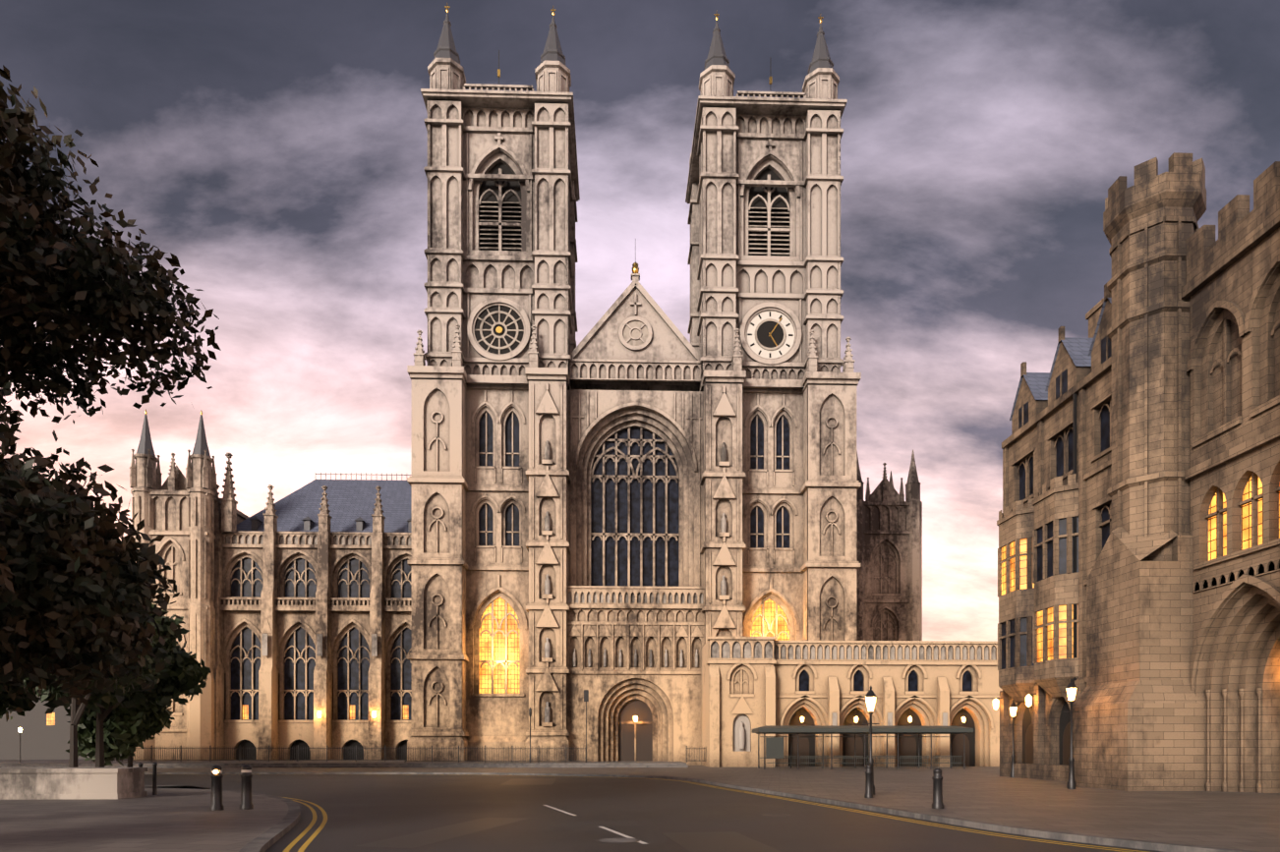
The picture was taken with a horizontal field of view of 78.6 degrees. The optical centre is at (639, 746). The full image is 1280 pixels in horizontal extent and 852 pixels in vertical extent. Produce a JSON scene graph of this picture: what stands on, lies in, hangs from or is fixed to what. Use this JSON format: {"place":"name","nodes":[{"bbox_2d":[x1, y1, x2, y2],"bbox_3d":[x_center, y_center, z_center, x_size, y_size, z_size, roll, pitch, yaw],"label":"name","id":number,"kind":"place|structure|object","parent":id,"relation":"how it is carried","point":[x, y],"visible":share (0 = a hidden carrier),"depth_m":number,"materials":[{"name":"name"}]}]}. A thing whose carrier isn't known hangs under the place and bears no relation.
{"place":"outdoors","nodes":[
{"label":"outdoors","id":0,"kind":"place"},
{"bbox_2d":[0,757,1279,851],"bbox_3d":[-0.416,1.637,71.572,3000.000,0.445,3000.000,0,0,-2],"label":"ground","id":1,"kind":"structure","parent":0,"point":[354,806],"depth_m":20.98,"materials":[{"name":"grey asphalt"}]},
{"bbox_2d":[0,685,40,721],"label":"tree","id":2,"kind":"object","parent":1,"relation":"on","point":[25,702],"visible":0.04,"depth_m":49.74,"materials":[{"name":"green plant"}]},
{"bbox_2d":[12,621,162,767],"bbox_3d":[-28.278,-2.705,39.937,6.818,9.128,7.410,0,0,36],"label":"tree","id":3,"kind":"object","parent":1,"relation":"on","point":[77,712],"depth_m":39.05,"materials":[{"name":"green plant"}]},
{"bbox_2d":[0,64,221,712],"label":"tree","id":4,"kind":"object","parent":1,"relation":"on","point":[79,591],"visible":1,"depth_m":16.75,"materials":[{"name":"green plant"}]},
{"bbox_2d":[65,694,174,767],"bbox_3d":[-35.764,-1.368,53.813,6.292,6.455,7.860,0,0,-27],"label":"bush","id":5,"kind":"object","parent":1,"relation":"on","point":[127,731],"visible":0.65,"depth_m":51.44,"materials":[{"name":"green plant"}]},
{"bbox_2d":[31,603,216,767],"bbox_3d":[-32.075,-3.744,47.945,10.011,11.207,11.254,0,0,-2],"label":"tree","id":6,"kind":"object","parent":1,"relation":"on","point":[187,672],"visible":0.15,"depth_m":48.69,"materials":[{"name":"green plant"}]},
{"bbox_2d":[0,679,1079,811],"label":"street furniture","id":7,"kind":"object","parent":1,"relation":"on","point":[36,732],"visible":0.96,"depth_m":26.04,"materials":[{"name":"black metal"}]},
{"bbox_2d":[91,3,1002,767],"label":"abbey","id":8,"kind":"structure","parent":1,"relation":"on","point":[634,525],"depth_m":71.30,"materials":[{"name":"stone"}]},
{"bbox_2d":[751,725,973,769],"bbox_3d":[16.781,0.103,59.693,16.065,3.272,3.200,0,0,-2],"label":"bus shelter","id":9,"kind":"object","parent":1,"relation":"on","point":[775,747],"visible":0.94,"depth_m":58.43,"materials":[{"name":"grey metal"}]},
{"bbox_2d":[992,152,1279,793],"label":"stone building","id":10,"kind":"structure","parent":1,"relation":"on","point":[1138,563],"depth_m":30.51,"materials":[{"name":"stone"}]},
{"bbox_2d":[0,0,1279,641],"label":"sky","id":11,"kind":"structure","parent":0,"point":[277,149],"materials":[{"name":"grey"}]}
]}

